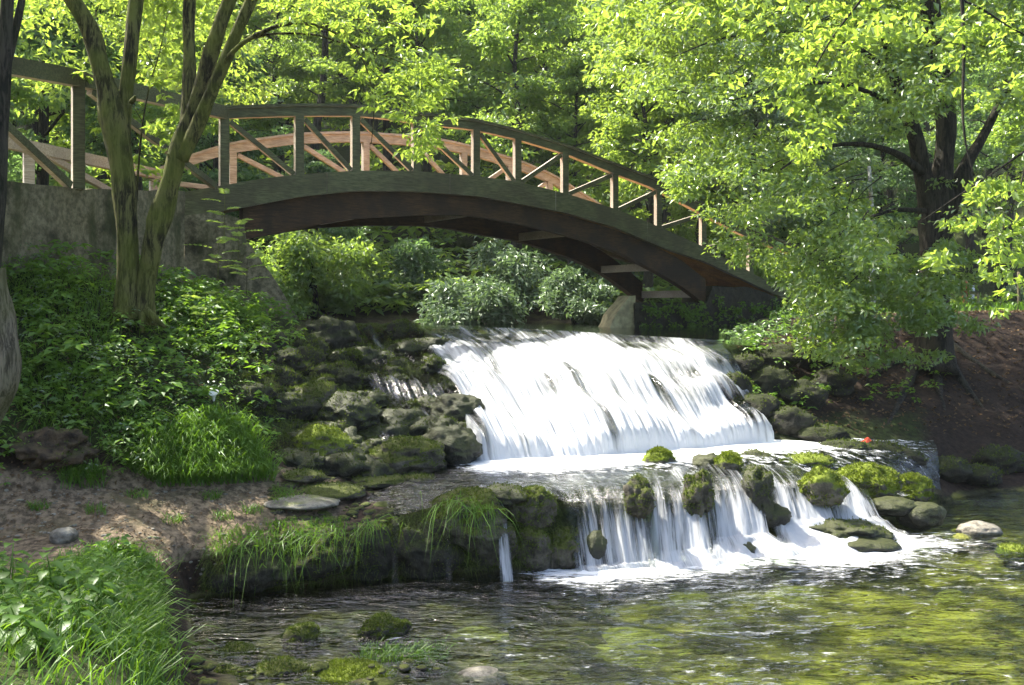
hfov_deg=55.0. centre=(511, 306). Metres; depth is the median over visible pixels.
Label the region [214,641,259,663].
rock
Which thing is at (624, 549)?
waterfall
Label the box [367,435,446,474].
rock
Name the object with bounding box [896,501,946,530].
rock
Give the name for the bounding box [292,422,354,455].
rock
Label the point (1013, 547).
rock
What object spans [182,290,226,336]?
seedling
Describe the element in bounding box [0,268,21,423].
snag
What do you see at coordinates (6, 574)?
nettle
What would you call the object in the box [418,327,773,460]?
waterfall
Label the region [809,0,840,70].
broadleaf tree
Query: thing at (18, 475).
leaf litter
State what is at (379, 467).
rock
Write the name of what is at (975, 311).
leaf litter
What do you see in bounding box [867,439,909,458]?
rock
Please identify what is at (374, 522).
hanging grass
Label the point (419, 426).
rock
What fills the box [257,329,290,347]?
rock
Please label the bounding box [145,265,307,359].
undergrowth
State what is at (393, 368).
rock
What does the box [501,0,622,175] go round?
broadleaf tree
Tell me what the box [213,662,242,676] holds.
rock
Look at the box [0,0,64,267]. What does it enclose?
tree
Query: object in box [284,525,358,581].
rock
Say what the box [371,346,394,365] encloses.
rock
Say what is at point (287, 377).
rock
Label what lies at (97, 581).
nettle
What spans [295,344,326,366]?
rock
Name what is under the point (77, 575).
nettle
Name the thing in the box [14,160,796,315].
undergrowth
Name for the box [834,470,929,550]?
waterfall
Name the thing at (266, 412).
rock
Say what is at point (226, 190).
seedling
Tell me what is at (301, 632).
rock
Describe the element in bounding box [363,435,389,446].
rock
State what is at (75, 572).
nettle
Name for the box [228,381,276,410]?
rock
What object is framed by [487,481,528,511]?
rock
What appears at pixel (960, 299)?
bush
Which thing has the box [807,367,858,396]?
rock
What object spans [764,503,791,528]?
rock
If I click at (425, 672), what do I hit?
rock
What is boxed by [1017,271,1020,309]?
stake
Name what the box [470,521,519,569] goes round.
rock
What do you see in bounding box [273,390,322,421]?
rock
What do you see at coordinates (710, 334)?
river water
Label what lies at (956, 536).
rock
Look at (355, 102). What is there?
broadleaf tree
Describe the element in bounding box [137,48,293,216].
broadleaf tree
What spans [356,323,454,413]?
waterfall
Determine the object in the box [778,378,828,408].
rock
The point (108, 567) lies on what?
nettle
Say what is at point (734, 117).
broadleaf tree
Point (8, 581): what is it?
nettle
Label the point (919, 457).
rock
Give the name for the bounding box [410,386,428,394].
rock
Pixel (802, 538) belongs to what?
waterfall
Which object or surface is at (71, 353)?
undergrowth
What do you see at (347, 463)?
rock
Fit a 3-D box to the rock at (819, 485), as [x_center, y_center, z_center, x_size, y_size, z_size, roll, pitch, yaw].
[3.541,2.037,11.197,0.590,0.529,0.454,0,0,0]
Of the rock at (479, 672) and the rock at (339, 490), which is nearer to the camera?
the rock at (479, 672)
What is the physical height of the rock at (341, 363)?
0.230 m
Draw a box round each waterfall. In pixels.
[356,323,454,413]
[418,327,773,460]
[500,537,512,582]
[547,471,656,575]
[635,466,725,575]
[694,464,798,567]
[764,465,877,560]
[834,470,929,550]
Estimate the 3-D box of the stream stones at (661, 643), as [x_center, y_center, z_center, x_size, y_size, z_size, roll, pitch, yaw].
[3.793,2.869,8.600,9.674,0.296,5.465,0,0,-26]
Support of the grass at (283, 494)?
on the rock at (315, 503)
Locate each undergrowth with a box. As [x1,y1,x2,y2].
[0,248,281,485]
[9,13,969,301]
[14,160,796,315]
[39,239,196,288]
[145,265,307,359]
[717,309,834,345]
[736,304,951,409]
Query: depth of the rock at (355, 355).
13.97 m
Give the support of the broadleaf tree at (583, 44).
on the ground at (962, 440)
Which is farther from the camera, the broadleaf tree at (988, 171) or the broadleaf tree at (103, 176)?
the broadleaf tree at (988, 171)
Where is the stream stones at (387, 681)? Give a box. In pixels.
[207,592,644,684]
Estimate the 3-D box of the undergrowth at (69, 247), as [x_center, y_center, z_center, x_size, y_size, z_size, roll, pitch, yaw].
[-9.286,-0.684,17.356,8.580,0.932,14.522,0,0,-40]
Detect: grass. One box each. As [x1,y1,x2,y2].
[0,547,220,684]
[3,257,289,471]
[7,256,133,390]
[23,483,297,523]
[52,454,113,488]
[100,396,294,486]
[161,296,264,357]
[176,490,528,602]
[198,514,353,560]
[271,488,312,511]
[347,634,460,664]
[769,301,1023,317]
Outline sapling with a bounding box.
[71,0,190,202]
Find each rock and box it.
[7,426,99,470]
[49,527,78,543]
[205,544,298,596]
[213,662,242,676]
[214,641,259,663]
[217,353,238,368]
[220,343,239,356]
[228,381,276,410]
[240,354,260,369]
[243,373,263,384]
[245,338,258,348]
[247,340,282,363]
[251,408,274,421]
[252,655,309,679]
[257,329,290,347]
[259,361,272,374]
[264,346,306,371]
[264,494,339,510]
[265,364,305,386]
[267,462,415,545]
[269,406,289,419]
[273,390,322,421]
[276,384,293,392]
[276,446,302,466]
[278,620,325,656]
[280,467,327,483]
[283,427,304,447]
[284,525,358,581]
[285,329,308,345]
[288,379,341,401]
[290,333,329,356]
[290,445,324,472]
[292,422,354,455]
[293,315,361,351]
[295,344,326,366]
[300,480,365,499]
[302,360,314,376]
[302,420,346,431]
[302,657,396,683]
[309,372,338,386]
[310,389,382,431]
[311,361,339,378]
[322,445,370,478]
[327,347,350,363]
[331,359,356,370]
[332,342,354,350]
[332,365,363,388]
[343,426,362,443]
[343,521,397,586]
[344,347,364,362]
[349,345,379,370]
[351,473,405,488]
[353,341,365,345]
[353,440,373,453]
[356,324,378,341]
[356,612,411,649]
[357,373,377,389]
[357,387,389,407]
[357,417,409,438]
[359,335,369,345]
[360,453,396,476]
[363,364,382,372]
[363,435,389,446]
[367,370,384,390]
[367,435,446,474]
[370,329,383,340]
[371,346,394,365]
[377,372,409,391]
[379,363,408,375]
[379,406,425,426]
[382,318,424,339]
[385,337,431,359]
[387,356,410,367]
[388,400,399,407]
[393,398,420,409]
[393,660,450,677]
[396,517,465,583]
[403,471,435,482]
[408,415,429,436]
[410,335,461,354]
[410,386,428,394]
[414,394,436,415]
[420,353,448,374]
[421,424,482,467]
[424,414,458,433]
[427,485,509,552]
[429,380,461,396]
[430,393,484,425]
[438,369,454,378]
[452,416,468,427]
[452,666,507,684]
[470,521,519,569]
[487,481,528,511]
[506,484,558,531]
[515,526,552,572]
[549,525,581,571]
[582,530,608,564]
[618,502,661,527]
[621,473,655,523]
[641,444,676,470]
[681,468,715,524]
[691,452,717,473]
[708,536,755,552]
[713,449,743,476]
[720,370,753,400]
[724,352,764,376]
[730,391,780,422]
[738,463,774,523]
[740,448,779,465]
[748,364,793,398]
[754,343,801,369]
[763,405,817,434]
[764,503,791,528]
[777,451,832,469]
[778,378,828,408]
[785,516,896,540]
[789,421,850,442]
[797,342,833,370]
[797,465,850,508]
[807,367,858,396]
[819,437,872,455]
[836,461,903,501]
[847,537,901,552]
[865,496,916,516]
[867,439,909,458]
[889,446,928,467]
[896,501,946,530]
[900,471,934,501]
[923,455,974,482]
[942,533,972,544]
[956,520,1002,541]
[965,462,1003,487]
[971,443,1023,474]
[994,541,1023,564]
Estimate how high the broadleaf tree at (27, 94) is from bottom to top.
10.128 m
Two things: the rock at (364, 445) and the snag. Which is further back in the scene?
the rock at (364, 445)
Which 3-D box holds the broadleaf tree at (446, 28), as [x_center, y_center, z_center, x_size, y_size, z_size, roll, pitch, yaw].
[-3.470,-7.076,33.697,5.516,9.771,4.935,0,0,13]
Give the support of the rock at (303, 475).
on the ground at (962, 440)
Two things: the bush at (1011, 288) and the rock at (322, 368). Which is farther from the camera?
the bush at (1011, 288)
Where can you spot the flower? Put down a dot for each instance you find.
(213, 394)
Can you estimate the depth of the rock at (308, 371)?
13.06 m
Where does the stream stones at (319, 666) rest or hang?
on the ground at (962, 440)
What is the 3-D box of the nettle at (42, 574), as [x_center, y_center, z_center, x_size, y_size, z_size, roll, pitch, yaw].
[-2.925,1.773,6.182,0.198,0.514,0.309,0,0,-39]
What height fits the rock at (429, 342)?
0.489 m
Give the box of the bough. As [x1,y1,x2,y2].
[654,0,1023,319]
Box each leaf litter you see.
[0,274,288,486]
[0,451,307,618]
[735,309,1023,437]
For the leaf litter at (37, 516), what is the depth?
8.89 m
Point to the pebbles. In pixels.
(74, 525)
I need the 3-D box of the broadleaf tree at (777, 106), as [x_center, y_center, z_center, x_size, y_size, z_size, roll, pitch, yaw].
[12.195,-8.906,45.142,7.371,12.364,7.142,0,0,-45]
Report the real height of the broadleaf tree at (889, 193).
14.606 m
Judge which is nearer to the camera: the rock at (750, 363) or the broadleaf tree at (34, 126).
the rock at (750, 363)
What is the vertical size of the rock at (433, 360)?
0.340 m
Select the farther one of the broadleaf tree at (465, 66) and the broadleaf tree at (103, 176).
the broadleaf tree at (465, 66)
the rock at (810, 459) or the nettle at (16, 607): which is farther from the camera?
the rock at (810, 459)
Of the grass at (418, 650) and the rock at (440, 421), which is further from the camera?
the rock at (440, 421)
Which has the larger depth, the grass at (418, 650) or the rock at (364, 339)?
the rock at (364, 339)
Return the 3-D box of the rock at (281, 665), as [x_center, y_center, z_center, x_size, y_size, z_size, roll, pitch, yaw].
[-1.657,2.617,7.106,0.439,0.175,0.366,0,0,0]
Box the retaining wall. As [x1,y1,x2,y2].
[1,181,184,285]
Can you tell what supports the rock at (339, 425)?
on the ground at (962, 440)
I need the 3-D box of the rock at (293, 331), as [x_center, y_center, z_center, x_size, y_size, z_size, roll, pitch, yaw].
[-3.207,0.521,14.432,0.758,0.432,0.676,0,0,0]
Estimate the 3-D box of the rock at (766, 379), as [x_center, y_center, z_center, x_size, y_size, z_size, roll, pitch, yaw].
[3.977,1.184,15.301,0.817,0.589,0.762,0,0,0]
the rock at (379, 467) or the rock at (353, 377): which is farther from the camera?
the rock at (353, 377)
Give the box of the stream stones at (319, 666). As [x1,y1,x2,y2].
[186,654,440,684]
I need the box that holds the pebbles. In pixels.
[0,478,292,604]
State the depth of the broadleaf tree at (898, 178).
41.13 m
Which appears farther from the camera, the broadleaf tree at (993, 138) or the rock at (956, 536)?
the broadleaf tree at (993, 138)
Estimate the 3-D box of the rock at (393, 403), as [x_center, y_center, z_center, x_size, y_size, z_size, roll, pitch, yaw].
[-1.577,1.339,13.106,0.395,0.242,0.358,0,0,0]
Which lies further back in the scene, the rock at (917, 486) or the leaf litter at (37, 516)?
the rock at (917, 486)
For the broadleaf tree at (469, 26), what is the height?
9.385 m
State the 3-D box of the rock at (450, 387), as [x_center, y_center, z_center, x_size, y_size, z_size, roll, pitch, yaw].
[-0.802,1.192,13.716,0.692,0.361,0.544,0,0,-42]
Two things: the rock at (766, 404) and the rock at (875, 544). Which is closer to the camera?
the rock at (875, 544)
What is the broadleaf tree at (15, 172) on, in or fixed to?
on the ground at (962, 440)
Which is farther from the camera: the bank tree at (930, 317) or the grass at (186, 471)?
the bank tree at (930, 317)
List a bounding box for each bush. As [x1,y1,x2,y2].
[249,239,318,318]
[265,229,381,319]
[313,228,397,277]
[367,235,453,308]
[413,272,529,333]
[457,236,555,315]
[535,264,619,336]
[569,260,643,302]
[737,251,779,282]
[856,282,886,304]
[950,295,1007,305]
[999,281,1023,306]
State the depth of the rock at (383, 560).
9.37 m
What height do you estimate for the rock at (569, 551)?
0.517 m
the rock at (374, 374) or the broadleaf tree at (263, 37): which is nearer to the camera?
the rock at (374, 374)
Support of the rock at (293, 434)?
on the ground at (962, 440)
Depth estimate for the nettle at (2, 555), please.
6.54 m
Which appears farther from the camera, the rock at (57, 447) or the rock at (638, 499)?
the rock at (638, 499)
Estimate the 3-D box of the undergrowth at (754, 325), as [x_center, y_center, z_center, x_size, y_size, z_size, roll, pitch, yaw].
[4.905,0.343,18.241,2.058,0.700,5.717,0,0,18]
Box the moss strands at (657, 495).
[553,476,909,515]
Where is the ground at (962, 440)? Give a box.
[0,0,1023,684]
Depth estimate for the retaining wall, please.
11.92 m
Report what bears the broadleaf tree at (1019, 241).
on the ground at (962, 440)
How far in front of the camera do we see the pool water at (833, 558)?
8.36 m
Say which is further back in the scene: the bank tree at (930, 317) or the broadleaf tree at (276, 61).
the broadleaf tree at (276, 61)
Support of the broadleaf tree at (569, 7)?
on the ground at (962, 440)
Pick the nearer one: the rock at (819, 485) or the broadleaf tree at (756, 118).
the rock at (819, 485)
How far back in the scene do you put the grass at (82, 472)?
9.33 m
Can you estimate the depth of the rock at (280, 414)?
11.57 m
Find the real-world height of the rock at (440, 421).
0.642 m
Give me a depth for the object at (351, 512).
9.88 m
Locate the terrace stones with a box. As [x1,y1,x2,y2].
[373,448,914,506]
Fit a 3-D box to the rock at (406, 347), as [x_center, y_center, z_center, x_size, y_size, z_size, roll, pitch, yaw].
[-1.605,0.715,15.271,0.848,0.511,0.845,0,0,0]
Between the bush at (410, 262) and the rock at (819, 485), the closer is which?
the rock at (819, 485)
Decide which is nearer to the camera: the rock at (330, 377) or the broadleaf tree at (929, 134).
the rock at (330, 377)
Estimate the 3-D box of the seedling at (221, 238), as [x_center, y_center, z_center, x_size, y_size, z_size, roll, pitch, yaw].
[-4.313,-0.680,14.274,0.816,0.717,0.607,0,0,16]
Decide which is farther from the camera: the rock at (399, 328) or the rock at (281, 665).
the rock at (399, 328)
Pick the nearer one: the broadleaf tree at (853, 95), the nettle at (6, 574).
the nettle at (6, 574)
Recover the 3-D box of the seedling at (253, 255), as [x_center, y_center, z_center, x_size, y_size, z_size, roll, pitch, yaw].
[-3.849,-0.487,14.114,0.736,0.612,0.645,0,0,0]
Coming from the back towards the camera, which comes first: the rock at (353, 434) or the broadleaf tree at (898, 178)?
the broadleaf tree at (898, 178)
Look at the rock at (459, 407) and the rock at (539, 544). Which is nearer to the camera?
the rock at (539, 544)
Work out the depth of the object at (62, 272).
10.66 m
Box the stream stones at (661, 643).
[450,526,1023,684]
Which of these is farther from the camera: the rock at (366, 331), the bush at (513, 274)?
the bush at (513, 274)
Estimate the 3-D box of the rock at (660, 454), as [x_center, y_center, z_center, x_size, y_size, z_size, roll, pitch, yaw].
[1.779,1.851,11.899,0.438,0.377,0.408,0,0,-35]
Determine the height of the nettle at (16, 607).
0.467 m
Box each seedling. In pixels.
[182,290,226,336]
[184,236,240,282]
[203,188,243,245]
[217,218,263,258]
[218,252,269,293]
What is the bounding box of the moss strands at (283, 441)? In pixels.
[224,328,448,465]
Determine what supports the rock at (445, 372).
on the ground at (962, 440)
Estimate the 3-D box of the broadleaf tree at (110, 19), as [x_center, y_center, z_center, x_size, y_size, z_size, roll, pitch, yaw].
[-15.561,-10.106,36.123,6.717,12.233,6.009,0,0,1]
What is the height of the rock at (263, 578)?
0.482 m
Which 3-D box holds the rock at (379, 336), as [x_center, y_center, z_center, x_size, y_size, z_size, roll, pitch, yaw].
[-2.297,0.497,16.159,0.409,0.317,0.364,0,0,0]
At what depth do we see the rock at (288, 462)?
10.86 m
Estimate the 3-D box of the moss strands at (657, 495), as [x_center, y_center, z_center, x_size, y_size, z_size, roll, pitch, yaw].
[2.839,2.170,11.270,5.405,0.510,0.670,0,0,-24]
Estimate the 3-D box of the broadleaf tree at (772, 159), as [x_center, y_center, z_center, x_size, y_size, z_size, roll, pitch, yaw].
[9.398,-4.877,35.562,5.435,9.281,5.610,0,0,18]
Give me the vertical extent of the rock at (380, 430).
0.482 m
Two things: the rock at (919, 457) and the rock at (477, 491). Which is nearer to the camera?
the rock at (477, 491)
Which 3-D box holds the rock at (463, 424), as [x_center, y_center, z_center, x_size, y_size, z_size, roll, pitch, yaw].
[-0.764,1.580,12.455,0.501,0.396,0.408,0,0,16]
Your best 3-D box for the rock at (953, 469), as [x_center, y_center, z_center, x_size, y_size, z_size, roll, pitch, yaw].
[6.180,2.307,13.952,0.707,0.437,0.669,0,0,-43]
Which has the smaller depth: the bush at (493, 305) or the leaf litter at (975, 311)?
the leaf litter at (975, 311)
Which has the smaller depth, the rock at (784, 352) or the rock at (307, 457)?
the rock at (307, 457)
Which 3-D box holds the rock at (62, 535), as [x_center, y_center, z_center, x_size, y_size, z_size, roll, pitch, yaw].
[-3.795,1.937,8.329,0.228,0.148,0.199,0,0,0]
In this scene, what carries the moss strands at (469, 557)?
on the ground at (962, 440)
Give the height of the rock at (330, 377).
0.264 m
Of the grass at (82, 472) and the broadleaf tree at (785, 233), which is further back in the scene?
the broadleaf tree at (785, 233)
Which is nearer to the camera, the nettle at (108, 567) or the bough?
the nettle at (108, 567)
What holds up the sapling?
on the ground at (962, 440)
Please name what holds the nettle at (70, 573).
on the ground at (962, 440)
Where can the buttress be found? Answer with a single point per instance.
(619, 313)
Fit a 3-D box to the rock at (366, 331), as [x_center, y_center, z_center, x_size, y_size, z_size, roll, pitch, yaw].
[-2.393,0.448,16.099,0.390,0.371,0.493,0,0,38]
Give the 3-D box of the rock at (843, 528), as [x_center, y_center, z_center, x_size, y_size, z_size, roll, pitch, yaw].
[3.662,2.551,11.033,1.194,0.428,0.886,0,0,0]
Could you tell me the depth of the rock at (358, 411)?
11.80 m
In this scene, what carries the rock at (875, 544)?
in the pool water at (833, 558)
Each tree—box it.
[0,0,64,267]
[7,0,171,184]
[7,11,116,178]
[11,0,94,120]
[11,0,471,332]
[12,3,90,134]
[15,0,239,189]
[25,0,204,184]
[64,2,163,47]
[137,0,289,171]
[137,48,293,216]
[140,0,299,157]
[228,0,368,173]
[235,5,287,82]
[241,0,402,231]
[257,0,293,132]
[265,149,375,258]
[284,0,460,157]
[291,0,475,226]
[301,0,392,103]
[347,0,502,240]
[383,0,545,167]
[384,0,623,262]
[408,0,504,132]
[434,1,528,174]
[460,0,627,168]
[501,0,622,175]
[503,52,634,273]
[541,0,717,211]
[544,40,743,301]
[561,0,753,224]
[579,0,1023,423]
[638,6,758,243]
[641,42,888,256]
[643,0,807,254]
[701,0,850,235]
[707,45,850,286]
[756,96,897,285]
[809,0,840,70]
[810,0,883,169]
[810,91,934,293]
[845,41,934,254]
[852,0,1023,168]
[864,41,933,213]
[896,0,1023,305]
[914,35,1020,282]
[929,14,1023,151]
[952,60,1017,238]
[977,1,1023,149]
[977,60,1022,181]
[981,161,1023,267]
[997,170,1020,181]
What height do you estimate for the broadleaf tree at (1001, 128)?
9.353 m
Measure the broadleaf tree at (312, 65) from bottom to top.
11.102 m
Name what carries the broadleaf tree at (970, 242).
on the ground at (962, 440)
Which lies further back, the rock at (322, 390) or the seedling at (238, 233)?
the seedling at (238, 233)
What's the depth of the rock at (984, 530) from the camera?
11.28 m
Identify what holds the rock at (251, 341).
on the ground at (962, 440)
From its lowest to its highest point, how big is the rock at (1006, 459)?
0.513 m
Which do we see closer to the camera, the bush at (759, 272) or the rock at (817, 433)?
the rock at (817, 433)
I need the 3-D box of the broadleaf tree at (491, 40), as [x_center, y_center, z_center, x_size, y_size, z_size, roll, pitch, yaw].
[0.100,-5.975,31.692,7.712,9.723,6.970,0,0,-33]
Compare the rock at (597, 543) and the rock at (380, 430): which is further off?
the rock at (380, 430)
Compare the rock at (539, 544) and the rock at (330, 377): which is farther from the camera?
the rock at (330, 377)
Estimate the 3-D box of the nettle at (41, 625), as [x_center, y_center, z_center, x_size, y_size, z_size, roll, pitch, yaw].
[-2.413,1.722,4.967,0.281,0.410,0.271,0,0,-42]
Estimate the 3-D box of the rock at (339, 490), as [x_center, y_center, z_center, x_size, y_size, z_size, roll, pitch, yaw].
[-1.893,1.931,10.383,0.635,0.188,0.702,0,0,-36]
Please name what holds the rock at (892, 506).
on the rock at (922, 516)
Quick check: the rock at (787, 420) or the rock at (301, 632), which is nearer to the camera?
the rock at (301, 632)
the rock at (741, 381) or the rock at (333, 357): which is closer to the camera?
the rock at (333, 357)
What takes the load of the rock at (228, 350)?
on the ground at (962, 440)
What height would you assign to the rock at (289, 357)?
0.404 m
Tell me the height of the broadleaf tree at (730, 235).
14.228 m
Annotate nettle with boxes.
[0,539,32,587]
[0,541,11,584]
[0,551,32,594]
[0,564,19,614]
[0,578,52,629]
[0,599,44,644]
[1,608,70,649]
[2,607,68,663]
[29,547,68,597]
[34,563,79,592]
[48,561,86,591]
[55,598,115,650]
[57,570,101,627]
[72,569,117,598]
[73,552,120,611]
[77,568,117,620]
[84,572,122,605]
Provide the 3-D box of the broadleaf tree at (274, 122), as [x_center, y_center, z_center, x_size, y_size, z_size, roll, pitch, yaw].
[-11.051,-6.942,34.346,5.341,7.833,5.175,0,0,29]
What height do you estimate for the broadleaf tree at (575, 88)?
7.817 m
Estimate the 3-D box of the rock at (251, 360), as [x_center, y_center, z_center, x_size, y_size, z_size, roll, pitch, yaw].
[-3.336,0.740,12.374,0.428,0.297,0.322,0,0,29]
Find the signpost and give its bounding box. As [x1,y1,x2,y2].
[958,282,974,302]
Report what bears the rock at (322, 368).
on the ground at (962, 440)
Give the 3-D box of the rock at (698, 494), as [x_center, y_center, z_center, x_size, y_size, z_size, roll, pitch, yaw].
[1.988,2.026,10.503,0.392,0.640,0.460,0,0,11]
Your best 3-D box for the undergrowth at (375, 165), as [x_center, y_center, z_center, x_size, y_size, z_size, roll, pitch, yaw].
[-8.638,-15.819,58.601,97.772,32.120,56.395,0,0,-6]
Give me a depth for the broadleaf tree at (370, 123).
44.81 m
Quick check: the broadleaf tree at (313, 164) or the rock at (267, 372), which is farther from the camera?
the broadleaf tree at (313, 164)
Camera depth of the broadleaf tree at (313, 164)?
28.42 m
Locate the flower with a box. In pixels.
[209,389,218,404]
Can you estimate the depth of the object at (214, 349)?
12.27 m
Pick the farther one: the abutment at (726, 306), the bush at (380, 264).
the bush at (380, 264)
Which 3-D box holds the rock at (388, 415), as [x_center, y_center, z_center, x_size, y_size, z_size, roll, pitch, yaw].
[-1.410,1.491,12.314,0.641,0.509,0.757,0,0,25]
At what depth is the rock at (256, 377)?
11.96 m
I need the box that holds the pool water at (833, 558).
[188,490,1023,684]
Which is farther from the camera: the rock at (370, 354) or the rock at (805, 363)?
the rock at (805, 363)
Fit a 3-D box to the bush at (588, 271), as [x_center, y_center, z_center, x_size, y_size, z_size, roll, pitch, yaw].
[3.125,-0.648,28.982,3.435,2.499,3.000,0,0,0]
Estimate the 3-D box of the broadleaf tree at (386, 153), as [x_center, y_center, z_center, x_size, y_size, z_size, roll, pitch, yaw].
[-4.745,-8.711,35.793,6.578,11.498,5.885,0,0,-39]
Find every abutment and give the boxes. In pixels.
[184,213,298,319]
[634,286,822,343]
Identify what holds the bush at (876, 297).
on the ground at (962, 440)
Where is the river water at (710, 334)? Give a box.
[298,317,766,345]
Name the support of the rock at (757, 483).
on the ground at (962, 440)
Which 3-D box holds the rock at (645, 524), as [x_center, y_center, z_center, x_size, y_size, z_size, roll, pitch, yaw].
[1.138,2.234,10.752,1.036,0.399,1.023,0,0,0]
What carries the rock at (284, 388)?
on the ground at (962, 440)
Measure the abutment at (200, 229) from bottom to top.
1.915 m
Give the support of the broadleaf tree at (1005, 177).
on the ground at (962, 440)
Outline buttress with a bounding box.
[598,295,635,341]
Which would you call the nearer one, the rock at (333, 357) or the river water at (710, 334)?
the rock at (333, 357)
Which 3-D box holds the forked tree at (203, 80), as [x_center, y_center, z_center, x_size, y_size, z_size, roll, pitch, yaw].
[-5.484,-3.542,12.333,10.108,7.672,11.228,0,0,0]
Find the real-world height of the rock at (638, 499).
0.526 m
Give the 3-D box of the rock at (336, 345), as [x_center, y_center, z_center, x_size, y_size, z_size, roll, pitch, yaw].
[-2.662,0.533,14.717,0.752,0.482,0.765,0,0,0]
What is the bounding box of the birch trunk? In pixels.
[867,166,875,306]
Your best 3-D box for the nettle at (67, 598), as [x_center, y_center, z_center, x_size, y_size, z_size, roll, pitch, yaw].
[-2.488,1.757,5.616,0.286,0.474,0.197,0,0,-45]
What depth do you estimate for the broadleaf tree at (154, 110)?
23.49 m
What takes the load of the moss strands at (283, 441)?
on the ground at (962, 440)
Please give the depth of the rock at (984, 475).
13.84 m
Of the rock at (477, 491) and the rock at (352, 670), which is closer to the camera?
the rock at (352, 670)
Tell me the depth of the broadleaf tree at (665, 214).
33.32 m
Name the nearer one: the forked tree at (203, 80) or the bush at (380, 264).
the forked tree at (203, 80)
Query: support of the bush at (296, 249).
on the ground at (962, 440)
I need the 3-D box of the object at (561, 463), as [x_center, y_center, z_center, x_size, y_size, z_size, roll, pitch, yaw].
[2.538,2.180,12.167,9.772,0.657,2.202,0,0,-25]
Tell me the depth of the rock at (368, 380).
13.46 m
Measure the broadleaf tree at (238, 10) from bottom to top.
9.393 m
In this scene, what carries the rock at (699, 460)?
on the ground at (962, 440)
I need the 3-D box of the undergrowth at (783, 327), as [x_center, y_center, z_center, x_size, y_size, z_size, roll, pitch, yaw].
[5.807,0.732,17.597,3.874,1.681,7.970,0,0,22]
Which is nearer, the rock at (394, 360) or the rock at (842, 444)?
the rock at (842, 444)
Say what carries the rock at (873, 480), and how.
on the ground at (962, 440)
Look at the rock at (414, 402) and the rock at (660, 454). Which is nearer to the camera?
the rock at (660, 454)
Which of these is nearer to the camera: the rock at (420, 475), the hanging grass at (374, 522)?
the hanging grass at (374, 522)
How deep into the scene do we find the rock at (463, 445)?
11.68 m
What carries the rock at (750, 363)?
on the ground at (962, 440)
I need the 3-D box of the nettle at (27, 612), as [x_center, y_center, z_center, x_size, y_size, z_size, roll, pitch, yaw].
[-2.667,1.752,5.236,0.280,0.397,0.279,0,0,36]
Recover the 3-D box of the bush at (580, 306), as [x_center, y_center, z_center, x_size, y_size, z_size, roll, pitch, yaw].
[1.634,-0.168,24.904,2.185,1.863,2.270,0,0,0]
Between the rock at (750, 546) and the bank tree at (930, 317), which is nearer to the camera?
the rock at (750, 546)
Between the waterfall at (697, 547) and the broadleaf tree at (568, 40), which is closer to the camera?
the waterfall at (697, 547)
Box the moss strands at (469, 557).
[194,504,573,604]
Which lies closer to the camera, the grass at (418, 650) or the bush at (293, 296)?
the grass at (418, 650)
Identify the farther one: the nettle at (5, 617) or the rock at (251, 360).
the rock at (251, 360)
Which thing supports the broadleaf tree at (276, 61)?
on the ground at (962, 440)
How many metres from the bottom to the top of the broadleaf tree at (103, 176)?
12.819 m
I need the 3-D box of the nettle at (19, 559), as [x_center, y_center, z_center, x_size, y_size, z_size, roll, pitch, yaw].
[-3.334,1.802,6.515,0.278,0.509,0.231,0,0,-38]
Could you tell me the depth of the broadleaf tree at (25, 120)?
30.85 m
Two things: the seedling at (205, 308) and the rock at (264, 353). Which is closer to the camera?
the seedling at (205, 308)
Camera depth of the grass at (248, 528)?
9.23 m
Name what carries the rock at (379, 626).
on the ground at (962, 440)
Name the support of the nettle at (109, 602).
on the ground at (962, 440)
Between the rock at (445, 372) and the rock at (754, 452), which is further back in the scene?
the rock at (445, 372)
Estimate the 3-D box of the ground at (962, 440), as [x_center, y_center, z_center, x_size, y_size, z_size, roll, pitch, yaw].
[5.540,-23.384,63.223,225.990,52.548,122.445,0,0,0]
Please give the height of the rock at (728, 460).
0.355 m
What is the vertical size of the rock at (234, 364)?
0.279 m
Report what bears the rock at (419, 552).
on the ground at (962, 440)
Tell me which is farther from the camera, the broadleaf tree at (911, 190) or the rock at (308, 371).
the broadleaf tree at (911, 190)
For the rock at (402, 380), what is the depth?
13.50 m
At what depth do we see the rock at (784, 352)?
16.14 m
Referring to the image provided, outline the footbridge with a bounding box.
[8,56,802,302]
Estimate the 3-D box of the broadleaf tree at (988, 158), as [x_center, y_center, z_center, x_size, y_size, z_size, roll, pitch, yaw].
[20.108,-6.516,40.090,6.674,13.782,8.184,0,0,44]
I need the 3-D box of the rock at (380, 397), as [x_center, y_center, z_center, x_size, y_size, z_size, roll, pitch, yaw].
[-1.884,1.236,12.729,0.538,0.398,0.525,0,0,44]
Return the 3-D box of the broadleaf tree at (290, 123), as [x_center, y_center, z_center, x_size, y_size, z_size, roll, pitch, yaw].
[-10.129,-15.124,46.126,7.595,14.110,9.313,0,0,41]
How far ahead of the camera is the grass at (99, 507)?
9.38 m
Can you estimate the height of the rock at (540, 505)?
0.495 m

